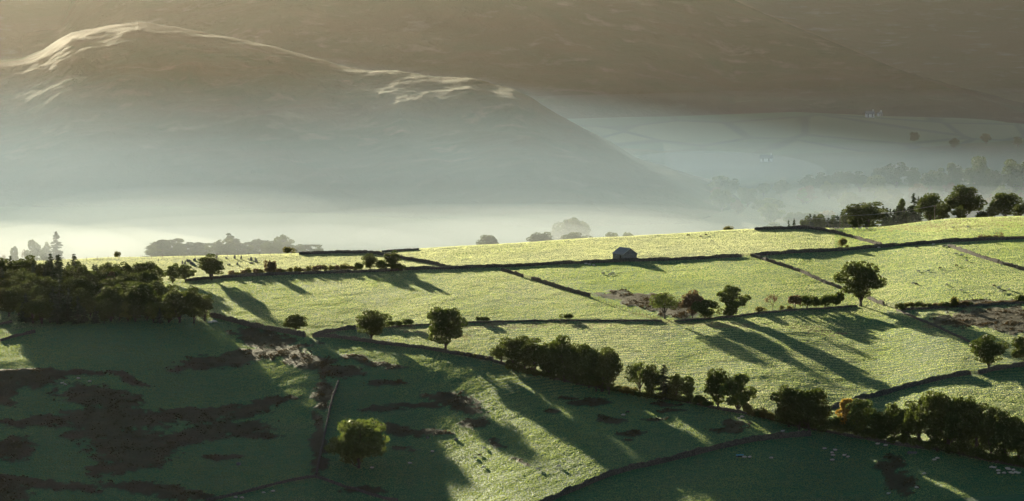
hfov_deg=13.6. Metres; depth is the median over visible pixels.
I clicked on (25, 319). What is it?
spruce tree
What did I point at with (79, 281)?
oak tree
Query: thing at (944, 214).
sycamore tree
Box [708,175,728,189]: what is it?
ash tree
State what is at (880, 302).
drystone wall
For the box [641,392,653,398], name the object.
holly bush
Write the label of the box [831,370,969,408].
drystone wall
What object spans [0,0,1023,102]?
mountain
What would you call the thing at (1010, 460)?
holly bush
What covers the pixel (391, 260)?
sycamore tree
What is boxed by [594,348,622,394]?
oak tree
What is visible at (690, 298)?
autumn tree
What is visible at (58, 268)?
spruce tree
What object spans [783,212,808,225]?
oak tree
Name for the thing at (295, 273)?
drystone wall
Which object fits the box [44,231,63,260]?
spruce tree
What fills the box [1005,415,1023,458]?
oak tree
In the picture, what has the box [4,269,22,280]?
sycamore tree
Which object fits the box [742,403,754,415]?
hawthorn bush
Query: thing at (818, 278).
drystone wall
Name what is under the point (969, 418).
sycamore tree
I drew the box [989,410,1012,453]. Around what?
sycamore tree
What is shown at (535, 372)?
holly bush
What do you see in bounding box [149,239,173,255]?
pine tree
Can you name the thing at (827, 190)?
ash tree
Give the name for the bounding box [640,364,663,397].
oak tree
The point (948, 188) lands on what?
autumn tree
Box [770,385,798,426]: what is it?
round tree
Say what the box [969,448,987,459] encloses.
holly bush
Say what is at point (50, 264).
spruce tree
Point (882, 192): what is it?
ash tree
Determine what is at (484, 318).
thorn bush
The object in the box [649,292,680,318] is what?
open crowned tree
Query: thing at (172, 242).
pine tree
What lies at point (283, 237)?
oak tree
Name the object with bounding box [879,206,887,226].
spruce tree
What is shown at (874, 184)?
ash tree
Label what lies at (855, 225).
sycamore tree
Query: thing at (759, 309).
hawthorn bush
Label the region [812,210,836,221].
autumn tree
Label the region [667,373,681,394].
oak tree
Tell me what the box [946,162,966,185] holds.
oak tree
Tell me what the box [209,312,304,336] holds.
drystone wall
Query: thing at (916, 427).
oak tree
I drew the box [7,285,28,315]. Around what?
oak tree
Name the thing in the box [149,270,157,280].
round tree
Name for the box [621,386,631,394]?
hawthorn bush
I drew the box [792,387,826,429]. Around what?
oak tree
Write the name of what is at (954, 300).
hawthorn bush
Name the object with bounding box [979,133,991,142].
oak tree
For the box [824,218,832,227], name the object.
spruce tree
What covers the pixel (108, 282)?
sycamore tree
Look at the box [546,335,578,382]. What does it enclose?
oak tree
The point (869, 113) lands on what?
farmhouse
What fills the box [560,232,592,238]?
oak tree
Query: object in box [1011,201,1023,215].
sycamore tree
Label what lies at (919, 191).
autumn tree
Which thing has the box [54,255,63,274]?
spruce tree
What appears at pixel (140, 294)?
round tree
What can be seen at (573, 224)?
round tree
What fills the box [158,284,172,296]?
ash tree
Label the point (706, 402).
holly bush
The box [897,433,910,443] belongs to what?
holly bush
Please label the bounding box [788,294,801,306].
bramble bush
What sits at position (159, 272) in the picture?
ash tree
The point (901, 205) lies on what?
ash tree
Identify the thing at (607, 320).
drystone wall
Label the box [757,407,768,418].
hawthorn bush
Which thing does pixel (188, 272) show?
ash tree
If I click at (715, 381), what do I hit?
oak tree
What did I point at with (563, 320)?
wire fence
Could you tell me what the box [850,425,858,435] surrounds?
holly bush
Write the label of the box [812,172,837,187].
sycamore tree
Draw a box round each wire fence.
[38,252,291,261]
[409,318,656,326]
[598,298,660,319]
[694,305,835,317]
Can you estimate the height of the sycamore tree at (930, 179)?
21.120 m
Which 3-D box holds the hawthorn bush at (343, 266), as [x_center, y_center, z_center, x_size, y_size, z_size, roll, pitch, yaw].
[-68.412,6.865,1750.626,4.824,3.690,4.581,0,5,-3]
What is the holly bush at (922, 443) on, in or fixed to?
on the ground at (106, 232)
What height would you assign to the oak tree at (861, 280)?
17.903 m
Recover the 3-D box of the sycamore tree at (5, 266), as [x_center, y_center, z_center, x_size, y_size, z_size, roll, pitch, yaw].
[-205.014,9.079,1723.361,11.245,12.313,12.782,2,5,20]
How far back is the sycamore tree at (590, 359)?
1430.19 m
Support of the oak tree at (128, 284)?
on the ground at (106, 232)
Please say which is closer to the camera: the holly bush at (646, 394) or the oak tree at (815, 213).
the holly bush at (646, 394)
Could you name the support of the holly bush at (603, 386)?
on the ground at (106, 232)
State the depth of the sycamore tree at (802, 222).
2083.13 m
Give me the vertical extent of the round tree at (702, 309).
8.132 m
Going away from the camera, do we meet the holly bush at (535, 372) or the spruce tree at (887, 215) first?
the holly bush at (535, 372)
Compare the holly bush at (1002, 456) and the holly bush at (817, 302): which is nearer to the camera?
the holly bush at (1002, 456)
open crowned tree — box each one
[603,232,617,236]
[622,232,633,236]
[624,362,653,390]
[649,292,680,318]
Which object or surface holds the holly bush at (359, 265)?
on the ground at (106, 232)
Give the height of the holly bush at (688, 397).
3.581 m
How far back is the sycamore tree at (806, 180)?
3064.39 m
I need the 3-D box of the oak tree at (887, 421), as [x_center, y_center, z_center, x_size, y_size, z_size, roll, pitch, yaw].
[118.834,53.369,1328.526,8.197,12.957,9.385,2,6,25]
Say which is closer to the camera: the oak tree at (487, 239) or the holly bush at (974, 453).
the holly bush at (974, 453)
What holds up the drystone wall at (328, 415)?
on the ground at (106, 232)
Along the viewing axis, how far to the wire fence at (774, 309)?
1571.27 m
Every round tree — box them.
[95,283,125,317]
[97,270,106,288]
[124,282,158,315]
[139,270,151,283]
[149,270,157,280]
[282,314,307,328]
[324,418,389,467]
[526,232,553,241]
[550,217,590,239]
[691,299,719,317]
[718,178,740,195]
[751,198,785,216]
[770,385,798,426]
[866,198,894,212]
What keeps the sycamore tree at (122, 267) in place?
on the ground at (106, 232)
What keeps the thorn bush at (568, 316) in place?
on the ground at (106, 232)
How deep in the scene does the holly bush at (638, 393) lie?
1416.37 m
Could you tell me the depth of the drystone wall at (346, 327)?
1585.85 m
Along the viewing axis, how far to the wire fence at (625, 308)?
1600.22 m
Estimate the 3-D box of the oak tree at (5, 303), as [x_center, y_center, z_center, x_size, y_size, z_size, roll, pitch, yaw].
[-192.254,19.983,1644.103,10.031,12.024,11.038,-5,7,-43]
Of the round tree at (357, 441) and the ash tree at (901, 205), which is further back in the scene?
the ash tree at (901, 205)
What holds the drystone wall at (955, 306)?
on the ground at (106, 232)
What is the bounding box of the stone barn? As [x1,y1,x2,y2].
[612,247,637,258]
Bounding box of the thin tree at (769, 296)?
[764,294,778,305]
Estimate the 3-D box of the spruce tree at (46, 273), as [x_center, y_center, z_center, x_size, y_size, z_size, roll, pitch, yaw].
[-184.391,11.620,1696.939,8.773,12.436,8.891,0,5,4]
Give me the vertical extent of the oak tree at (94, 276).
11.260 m
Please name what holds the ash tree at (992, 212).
on the ground at (106, 232)
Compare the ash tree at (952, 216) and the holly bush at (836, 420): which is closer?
the holly bush at (836, 420)
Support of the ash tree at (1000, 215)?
on the ground at (106, 232)
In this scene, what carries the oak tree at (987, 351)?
on the ground at (106, 232)
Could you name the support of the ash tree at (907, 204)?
on the ground at (106, 232)
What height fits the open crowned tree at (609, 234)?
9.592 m
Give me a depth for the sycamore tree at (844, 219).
2077.44 m
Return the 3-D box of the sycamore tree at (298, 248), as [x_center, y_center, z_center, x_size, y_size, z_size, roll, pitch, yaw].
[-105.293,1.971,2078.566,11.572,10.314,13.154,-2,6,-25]
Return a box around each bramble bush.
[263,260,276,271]
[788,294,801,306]
[962,301,969,305]
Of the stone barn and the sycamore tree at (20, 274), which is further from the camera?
the stone barn
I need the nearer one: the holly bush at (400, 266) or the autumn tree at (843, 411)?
the autumn tree at (843, 411)
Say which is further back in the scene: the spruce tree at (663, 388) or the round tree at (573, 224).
the round tree at (573, 224)
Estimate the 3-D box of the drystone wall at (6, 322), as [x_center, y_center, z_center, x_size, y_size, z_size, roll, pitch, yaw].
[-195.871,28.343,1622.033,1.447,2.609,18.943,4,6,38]
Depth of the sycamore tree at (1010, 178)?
2962.29 m
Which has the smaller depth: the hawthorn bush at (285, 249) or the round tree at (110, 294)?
the round tree at (110, 294)
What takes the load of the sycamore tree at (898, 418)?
on the ground at (106, 232)
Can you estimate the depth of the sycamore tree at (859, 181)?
3064.11 m
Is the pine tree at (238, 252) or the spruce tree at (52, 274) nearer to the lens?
the spruce tree at (52, 274)
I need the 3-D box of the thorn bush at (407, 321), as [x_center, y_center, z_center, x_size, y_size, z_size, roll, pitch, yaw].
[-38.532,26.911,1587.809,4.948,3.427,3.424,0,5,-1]
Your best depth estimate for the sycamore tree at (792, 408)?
1348.23 m
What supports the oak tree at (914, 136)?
on the valley side
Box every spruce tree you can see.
[17,293,35,322]
[42,264,50,278]
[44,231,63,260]
[46,253,55,276]
[49,268,56,281]
[53,255,62,281]
[53,272,63,300]
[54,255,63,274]
[70,254,77,268]
[154,308,163,323]
[252,239,262,253]
[650,364,677,401]
[805,214,814,225]
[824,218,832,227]
[832,216,841,227]
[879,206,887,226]
[881,208,891,225]
[889,210,898,224]
[894,206,900,224]
[900,207,909,223]
[907,193,920,222]
[915,196,923,221]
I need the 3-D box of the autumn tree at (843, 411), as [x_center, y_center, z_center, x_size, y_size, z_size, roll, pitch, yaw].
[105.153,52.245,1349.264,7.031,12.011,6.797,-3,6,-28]
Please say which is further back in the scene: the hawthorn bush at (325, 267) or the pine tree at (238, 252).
the pine tree at (238, 252)
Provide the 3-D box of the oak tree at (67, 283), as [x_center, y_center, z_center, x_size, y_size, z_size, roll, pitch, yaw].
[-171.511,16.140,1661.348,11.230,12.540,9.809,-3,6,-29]
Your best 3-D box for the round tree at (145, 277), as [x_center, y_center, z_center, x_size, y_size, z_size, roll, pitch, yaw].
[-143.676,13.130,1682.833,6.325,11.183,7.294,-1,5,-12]
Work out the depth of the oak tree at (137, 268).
1701.90 m
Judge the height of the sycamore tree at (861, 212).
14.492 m
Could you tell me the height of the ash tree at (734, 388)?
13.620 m
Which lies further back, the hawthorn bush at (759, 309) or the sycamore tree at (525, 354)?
the hawthorn bush at (759, 309)
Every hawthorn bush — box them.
[114,251,120,256]
[282,246,296,253]
[293,266,301,270]
[321,264,328,270]
[339,263,349,269]
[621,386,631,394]
[629,387,638,395]
[722,226,733,229]
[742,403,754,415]
[748,408,757,416]
[755,306,767,311]
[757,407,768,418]
[764,412,772,418]
[837,238,846,246]
[949,296,958,305]
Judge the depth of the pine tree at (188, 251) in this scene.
2096.95 m
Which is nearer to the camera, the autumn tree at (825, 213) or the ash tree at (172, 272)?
the ash tree at (172, 272)
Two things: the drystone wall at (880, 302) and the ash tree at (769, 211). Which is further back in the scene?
the ash tree at (769, 211)
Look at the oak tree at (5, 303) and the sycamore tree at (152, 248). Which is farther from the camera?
the sycamore tree at (152, 248)
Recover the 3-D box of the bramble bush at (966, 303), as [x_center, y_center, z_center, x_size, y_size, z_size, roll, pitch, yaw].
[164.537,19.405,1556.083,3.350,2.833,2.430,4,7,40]
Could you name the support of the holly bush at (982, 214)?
on the ground at (106, 232)
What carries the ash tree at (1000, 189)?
on the ground at (106, 232)
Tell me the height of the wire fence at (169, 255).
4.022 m
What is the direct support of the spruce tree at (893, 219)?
on the ground at (106, 232)
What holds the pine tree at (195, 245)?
on the ground at (106, 232)
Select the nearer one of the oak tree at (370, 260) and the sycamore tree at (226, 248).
the oak tree at (370, 260)
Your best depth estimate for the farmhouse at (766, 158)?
3394.22 m
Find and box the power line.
[780,206,931,218]
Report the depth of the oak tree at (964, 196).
2001.54 m
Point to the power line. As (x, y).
(869, 214)
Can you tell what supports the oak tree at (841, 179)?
on the ground at (106, 232)
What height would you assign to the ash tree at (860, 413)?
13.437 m
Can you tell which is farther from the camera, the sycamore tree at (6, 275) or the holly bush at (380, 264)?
the holly bush at (380, 264)
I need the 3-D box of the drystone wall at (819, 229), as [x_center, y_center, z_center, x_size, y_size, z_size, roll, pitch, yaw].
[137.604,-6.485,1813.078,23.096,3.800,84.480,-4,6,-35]
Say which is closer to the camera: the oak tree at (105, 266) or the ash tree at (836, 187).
the oak tree at (105, 266)
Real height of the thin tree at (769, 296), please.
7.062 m
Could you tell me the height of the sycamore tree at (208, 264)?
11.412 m
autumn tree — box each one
[679,289,703,316]
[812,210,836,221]
[835,398,853,423]
[908,183,928,200]
[942,182,955,194]
[965,209,979,217]
[1019,183,1023,196]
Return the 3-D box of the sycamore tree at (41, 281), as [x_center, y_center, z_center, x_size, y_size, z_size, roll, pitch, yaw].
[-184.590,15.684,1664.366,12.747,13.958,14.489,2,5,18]
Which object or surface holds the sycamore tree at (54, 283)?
on the ground at (106, 232)
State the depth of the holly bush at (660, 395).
1408.14 m
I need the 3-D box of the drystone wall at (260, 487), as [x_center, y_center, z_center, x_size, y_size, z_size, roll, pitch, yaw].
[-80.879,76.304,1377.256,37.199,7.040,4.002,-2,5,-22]
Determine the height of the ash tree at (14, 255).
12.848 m
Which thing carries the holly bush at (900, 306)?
on the ground at (106, 232)
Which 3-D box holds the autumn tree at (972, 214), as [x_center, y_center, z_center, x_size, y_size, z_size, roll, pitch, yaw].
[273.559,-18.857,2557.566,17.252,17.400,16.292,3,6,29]
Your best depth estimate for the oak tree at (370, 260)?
1748.52 m
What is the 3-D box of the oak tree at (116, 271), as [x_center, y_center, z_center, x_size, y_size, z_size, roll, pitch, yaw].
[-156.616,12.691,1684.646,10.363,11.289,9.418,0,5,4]
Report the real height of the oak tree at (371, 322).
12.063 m
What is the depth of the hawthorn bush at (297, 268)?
1745.38 m
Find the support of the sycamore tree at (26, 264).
on the ground at (106, 232)
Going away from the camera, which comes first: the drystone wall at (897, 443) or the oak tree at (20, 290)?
the drystone wall at (897, 443)
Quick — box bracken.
[0,289,1023,500]
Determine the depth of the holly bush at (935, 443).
1297.82 m
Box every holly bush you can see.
[353,262,363,269]
[376,260,386,268]
[396,263,405,270]
[505,361,512,368]
[511,364,523,372]
[520,367,533,374]
[527,369,541,375]
[544,370,557,379]
[600,384,612,390]
[610,385,621,391]
[634,390,643,397]
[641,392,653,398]
[656,392,666,400]
[673,395,681,401]
[680,394,693,402]
[691,394,707,404]
[702,400,714,406]
[716,307,737,315]
[798,295,814,306]
[812,295,823,306]
[819,294,832,306]
[824,416,843,430]
[828,290,844,304]
[843,419,853,432]
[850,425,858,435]
[875,426,893,440]
[886,435,899,443]
[895,303,905,309]
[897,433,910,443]
[907,436,921,445]
[914,301,922,306]
[917,440,931,448]
[925,438,946,451]
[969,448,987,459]
[975,210,988,216]
[980,452,998,461]
[992,450,1010,462]
[1005,454,1020,465]
[1013,459,1023,466]
[1014,294,1023,301]
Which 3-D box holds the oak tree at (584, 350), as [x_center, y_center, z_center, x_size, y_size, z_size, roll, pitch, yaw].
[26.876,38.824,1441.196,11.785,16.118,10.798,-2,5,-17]
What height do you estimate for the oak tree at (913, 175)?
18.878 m
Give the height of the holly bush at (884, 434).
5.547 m
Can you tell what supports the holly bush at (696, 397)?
on the ground at (106, 232)
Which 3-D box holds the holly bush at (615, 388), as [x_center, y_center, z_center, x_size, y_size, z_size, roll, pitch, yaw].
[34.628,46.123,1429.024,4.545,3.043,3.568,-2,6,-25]
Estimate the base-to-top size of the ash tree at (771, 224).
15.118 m
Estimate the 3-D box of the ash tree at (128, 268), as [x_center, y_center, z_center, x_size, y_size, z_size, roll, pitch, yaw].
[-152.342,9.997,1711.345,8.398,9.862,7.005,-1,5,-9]
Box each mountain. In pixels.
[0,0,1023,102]
[21,0,1023,123]
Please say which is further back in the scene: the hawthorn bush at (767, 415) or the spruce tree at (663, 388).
the spruce tree at (663, 388)
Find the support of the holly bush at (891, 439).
on the ground at (106, 232)
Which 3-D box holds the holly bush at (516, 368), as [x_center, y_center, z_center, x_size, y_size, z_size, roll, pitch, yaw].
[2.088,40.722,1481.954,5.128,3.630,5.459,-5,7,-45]
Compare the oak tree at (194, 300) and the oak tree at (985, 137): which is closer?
the oak tree at (194, 300)
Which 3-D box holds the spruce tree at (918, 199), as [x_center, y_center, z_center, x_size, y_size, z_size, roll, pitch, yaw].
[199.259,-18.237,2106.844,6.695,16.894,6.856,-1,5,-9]
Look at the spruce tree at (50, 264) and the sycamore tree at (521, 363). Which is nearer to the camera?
the sycamore tree at (521, 363)
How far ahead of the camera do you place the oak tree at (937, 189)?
2984.72 m
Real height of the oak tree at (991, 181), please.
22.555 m
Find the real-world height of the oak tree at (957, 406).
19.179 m
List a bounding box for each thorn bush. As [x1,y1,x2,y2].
[401,319,413,326]
[480,316,490,320]
[559,314,573,318]
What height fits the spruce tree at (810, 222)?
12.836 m
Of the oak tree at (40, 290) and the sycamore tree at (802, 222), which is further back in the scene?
the sycamore tree at (802, 222)
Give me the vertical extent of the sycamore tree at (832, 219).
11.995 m
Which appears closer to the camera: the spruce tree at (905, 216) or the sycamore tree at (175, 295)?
the sycamore tree at (175, 295)
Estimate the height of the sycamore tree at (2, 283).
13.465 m
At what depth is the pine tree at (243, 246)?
2084.01 m
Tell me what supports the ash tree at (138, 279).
on the ground at (106, 232)
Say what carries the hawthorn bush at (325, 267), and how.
on the ground at (106, 232)
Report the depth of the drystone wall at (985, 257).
1687.65 m
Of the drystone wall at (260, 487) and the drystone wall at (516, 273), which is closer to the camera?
the drystone wall at (260, 487)
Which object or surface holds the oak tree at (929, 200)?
on the ground at (106, 232)
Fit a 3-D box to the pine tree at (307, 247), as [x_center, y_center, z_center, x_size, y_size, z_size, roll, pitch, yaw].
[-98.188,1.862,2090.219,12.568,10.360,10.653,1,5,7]
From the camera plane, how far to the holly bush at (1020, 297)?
1559.62 m
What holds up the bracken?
on the ground at (106, 232)
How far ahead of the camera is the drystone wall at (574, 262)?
1742.38 m
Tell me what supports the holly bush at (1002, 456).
on the ground at (106, 232)
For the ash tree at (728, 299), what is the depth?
1565.22 m
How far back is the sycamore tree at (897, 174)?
3102.50 m
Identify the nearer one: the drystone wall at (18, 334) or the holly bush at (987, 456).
the holly bush at (987, 456)
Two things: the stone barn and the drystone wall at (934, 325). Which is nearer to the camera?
the drystone wall at (934, 325)
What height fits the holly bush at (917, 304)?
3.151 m
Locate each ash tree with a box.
[9,246,18,260]
[24,239,43,260]
[40,242,50,260]
[121,264,132,275]
[125,273,141,281]
[149,280,164,298]
[155,266,165,280]
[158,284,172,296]
[158,293,177,322]
[164,263,182,282]
[178,265,196,282]
[678,376,694,395]
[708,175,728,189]
[716,285,751,314]
[718,373,756,409]
[758,202,785,222]
[766,222,781,226]
[819,181,832,198]
[829,182,845,198]
[845,398,876,430]
[863,175,886,197]
[874,187,891,199]
[892,201,911,210]
[895,198,906,216]
[944,212,956,218]
[950,205,966,217]
[984,206,1013,216]
[985,206,1001,216]
[991,185,1010,196]
[1015,190,1023,202]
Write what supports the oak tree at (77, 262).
on the ground at (106, 232)
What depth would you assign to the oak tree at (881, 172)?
3085.56 m
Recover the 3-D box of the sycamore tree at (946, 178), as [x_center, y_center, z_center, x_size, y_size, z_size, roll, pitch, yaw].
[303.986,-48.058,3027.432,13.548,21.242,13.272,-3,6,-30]
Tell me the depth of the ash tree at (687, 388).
1401.94 m
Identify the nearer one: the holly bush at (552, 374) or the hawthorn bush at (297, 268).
the holly bush at (552, 374)
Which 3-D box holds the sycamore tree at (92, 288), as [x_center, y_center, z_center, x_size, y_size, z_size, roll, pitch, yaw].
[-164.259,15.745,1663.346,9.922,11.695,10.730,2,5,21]
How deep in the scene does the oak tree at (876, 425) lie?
1332.82 m
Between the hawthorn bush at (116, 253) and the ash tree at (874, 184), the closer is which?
the hawthorn bush at (116, 253)
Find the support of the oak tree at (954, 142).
on the valley side
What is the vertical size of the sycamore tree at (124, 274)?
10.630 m
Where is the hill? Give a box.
[0,22,738,226]
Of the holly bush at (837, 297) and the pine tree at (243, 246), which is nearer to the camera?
the holly bush at (837, 297)
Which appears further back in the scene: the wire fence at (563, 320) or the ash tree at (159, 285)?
the ash tree at (159, 285)
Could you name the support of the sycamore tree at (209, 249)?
on the ground at (106, 232)
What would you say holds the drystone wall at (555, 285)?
on the ground at (106, 232)
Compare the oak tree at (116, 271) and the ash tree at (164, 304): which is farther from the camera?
the oak tree at (116, 271)
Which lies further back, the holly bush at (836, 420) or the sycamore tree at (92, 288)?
the sycamore tree at (92, 288)
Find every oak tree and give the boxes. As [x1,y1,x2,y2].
[0,287,17,316]
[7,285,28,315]
[29,285,51,301]
[56,276,81,300]
[64,260,84,268]
[70,275,88,304]
[80,270,100,282]
[93,262,112,272]
[101,268,121,280]
[121,281,139,292]
[131,261,156,275]
[182,286,207,323]
[274,235,294,247]
[355,309,392,338]
[361,253,377,268]
[427,306,467,348]
[476,235,498,244]
[489,344,507,362]
[495,335,530,370]
[532,340,561,378]
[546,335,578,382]
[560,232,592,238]
[572,342,597,387]
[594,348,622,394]
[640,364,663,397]
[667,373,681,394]
[703,368,729,409]
[772,180,790,197]
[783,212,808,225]
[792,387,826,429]
[803,211,819,220]
[831,171,855,188]
[833,261,886,305]
[868,410,885,434]
[871,167,891,180]
[882,402,901,435]
[902,397,929,440]
[904,167,920,186]
[909,132,919,140]
[914,192,947,220]
[914,391,947,438]
[931,185,943,196]
[943,395,978,454]
[944,184,987,215]
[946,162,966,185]
[949,138,959,147]
[968,334,1009,366]
[971,156,987,193]
[974,405,1003,453]
[978,170,1005,193]
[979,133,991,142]
[987,192,1023,215]
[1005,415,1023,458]
[1011,136,1021,147]
[1011,335,1023,360]
[1016,167,1023,189]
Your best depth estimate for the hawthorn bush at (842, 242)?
1772.72 m
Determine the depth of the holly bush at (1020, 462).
1268.65 m
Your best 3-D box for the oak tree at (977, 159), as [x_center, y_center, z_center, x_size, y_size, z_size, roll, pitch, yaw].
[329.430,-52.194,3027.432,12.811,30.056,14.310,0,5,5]
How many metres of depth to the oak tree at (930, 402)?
1299.81 m
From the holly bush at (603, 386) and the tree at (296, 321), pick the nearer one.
the holly bush at (603, 386)
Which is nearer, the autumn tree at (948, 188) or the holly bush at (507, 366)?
the holly bush at (507, 366)
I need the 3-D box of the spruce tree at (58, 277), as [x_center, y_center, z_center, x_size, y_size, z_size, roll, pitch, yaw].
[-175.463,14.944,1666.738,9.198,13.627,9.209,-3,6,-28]
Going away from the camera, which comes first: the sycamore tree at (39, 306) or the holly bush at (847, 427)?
the holly bush at (847, 427)
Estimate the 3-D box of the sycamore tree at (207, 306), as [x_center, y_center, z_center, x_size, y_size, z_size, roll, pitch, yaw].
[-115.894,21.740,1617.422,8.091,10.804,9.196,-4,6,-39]
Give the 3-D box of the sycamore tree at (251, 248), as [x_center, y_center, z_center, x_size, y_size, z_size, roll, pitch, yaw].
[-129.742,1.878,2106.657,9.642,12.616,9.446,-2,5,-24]
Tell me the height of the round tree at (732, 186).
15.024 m
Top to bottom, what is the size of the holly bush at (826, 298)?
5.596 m
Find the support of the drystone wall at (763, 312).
on the ground at (106, 232)
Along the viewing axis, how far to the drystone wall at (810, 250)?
1757.79 m
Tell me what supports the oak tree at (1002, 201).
on the ground at (106, 232)
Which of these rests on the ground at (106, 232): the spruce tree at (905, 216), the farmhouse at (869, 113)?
the spruce tree at (905, 216)
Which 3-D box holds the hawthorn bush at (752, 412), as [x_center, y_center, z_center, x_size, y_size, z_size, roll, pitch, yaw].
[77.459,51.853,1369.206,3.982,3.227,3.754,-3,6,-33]
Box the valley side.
[568,112,1023,154]
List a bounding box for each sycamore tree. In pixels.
[0,259,13,277]
[0,278,9,294]
[2,275,20,290]
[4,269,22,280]
[8,268,32,282]
[9,255,36,274]
[10,278,32,290]
[16,291,36,302]
[20,273,49,296]
[30,262,55,276]
[30,296,51,323]
[44,276,57,293]
[61,266,91,281]
[82,278,99,297]
[98,276,125,288]
[113,262,131,273]
[120,271,136,286]
[145,243,170,256]
[166,285,187,322]
[169,238,189,255]
[191,244,212,255]
[195,294,213,320]
[198,253,224,279]
[210,238,235,254]
[245,244,256,252]
[260,238,283,253]
[282,244,305,252]
[310,245,323,251]
[383,250,401,271]
[514,344,529,368]
[515,337,544,375]
[561,344,585,384]
[579,346,619,391]
[785,398,807,429]
[798,174,817,187]
[800,216,811,225]
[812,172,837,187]
[812,214,826,227]
[813,399,832,426]
[825,215,835,227]
[840,209,848,227]
[844,202,887,227]
[846,214,862,227]
[848,171,866,191]
[882,162,908,187]
[891,400,913,436]
[918,170,945,193]
[930,393,959,444]
[933,204,950,219]
[938,167,950,195]
[957,403,988,449]
[963,162,990,193]
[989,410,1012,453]
[1001,159,1023,195]
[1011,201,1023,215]
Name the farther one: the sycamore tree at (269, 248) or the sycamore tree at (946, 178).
the sycamore tree at (946, 178)
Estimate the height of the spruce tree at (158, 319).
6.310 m
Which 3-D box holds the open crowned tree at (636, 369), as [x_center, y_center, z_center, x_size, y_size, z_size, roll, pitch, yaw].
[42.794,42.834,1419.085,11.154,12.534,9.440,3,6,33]
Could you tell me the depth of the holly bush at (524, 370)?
1475.72 m
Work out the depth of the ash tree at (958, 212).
1979.53 m
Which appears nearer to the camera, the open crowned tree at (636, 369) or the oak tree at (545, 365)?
the open crowned tree at (636, 369)
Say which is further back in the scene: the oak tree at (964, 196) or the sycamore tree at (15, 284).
the oak tree at (964, 196)
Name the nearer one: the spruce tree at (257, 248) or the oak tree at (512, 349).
the oak tree at (512, 349)
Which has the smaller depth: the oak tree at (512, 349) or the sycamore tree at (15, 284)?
the oak tree at (512, 349)
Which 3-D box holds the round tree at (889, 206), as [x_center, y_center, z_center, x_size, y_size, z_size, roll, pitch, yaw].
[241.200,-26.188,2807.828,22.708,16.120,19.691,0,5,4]
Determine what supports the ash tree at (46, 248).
on the ground at (106, 232)
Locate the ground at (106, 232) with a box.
[0,140,1023,500]
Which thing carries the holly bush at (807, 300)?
on the ground at (106, 232)
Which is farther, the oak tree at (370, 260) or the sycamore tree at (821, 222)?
the sycamore tree at (821, 222)
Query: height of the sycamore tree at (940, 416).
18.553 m
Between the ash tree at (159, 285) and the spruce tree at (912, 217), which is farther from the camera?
the spruce tree at (912, 217)
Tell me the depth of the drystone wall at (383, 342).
1546.91 m
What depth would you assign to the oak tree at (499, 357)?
1497.69 m
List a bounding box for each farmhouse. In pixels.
[760,153,772,161]
[865,109,874,116]
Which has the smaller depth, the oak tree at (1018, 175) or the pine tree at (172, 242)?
the pine tree at (172, 242)
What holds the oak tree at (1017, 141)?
on the valley side
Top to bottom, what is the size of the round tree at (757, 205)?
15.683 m
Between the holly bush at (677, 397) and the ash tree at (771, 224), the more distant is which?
the ash tree at (771, 224)
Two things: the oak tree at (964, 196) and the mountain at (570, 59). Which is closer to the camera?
the oak tree at (964, 196)
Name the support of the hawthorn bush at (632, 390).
on the ground at (106, 232)
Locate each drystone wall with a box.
[0,320,11,324]
[0,329,35,340]
[186,268,403,280]
[206,475,315,500]
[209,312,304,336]
[299,250,445,265]
[313,323,389,333]
[313,333,492,360]
[315,379,339,475]
[315,476,397,500]
[382,248,418,251]
[390,319,661,327]
[404,253,741,269]
[492,358,1023,467]
[501,268,523,276]
[531,276,590,296]
[539,430,810,500]
[674,305,856,321]
[751,253,842,289]
[752,236,1023,255]
[754,225,882,243]
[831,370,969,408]
[867,296,884,304]
[896,309,969,341]
[899,301,1023,310]
[947,244,1023,270]
[978,361,1023,373]
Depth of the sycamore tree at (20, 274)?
1689.80 m
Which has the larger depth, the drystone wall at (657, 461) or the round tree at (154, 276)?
the round tree at (154, 276)
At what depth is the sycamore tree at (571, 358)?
1445.89 m
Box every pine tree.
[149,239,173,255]
[167,238,180,248]
[184,242,193,254]
[185,242,208,255]
[223,233,233,240]
[225,238,245,254]
[238,242,253,254]
[301,244,321,251]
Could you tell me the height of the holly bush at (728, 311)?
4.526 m
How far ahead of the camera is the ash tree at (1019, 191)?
2944.87 m
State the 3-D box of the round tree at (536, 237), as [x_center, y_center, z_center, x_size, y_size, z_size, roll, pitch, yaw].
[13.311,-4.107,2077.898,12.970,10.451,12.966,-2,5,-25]
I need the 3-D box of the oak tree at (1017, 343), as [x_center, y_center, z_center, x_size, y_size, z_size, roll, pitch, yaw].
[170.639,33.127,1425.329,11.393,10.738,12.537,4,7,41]

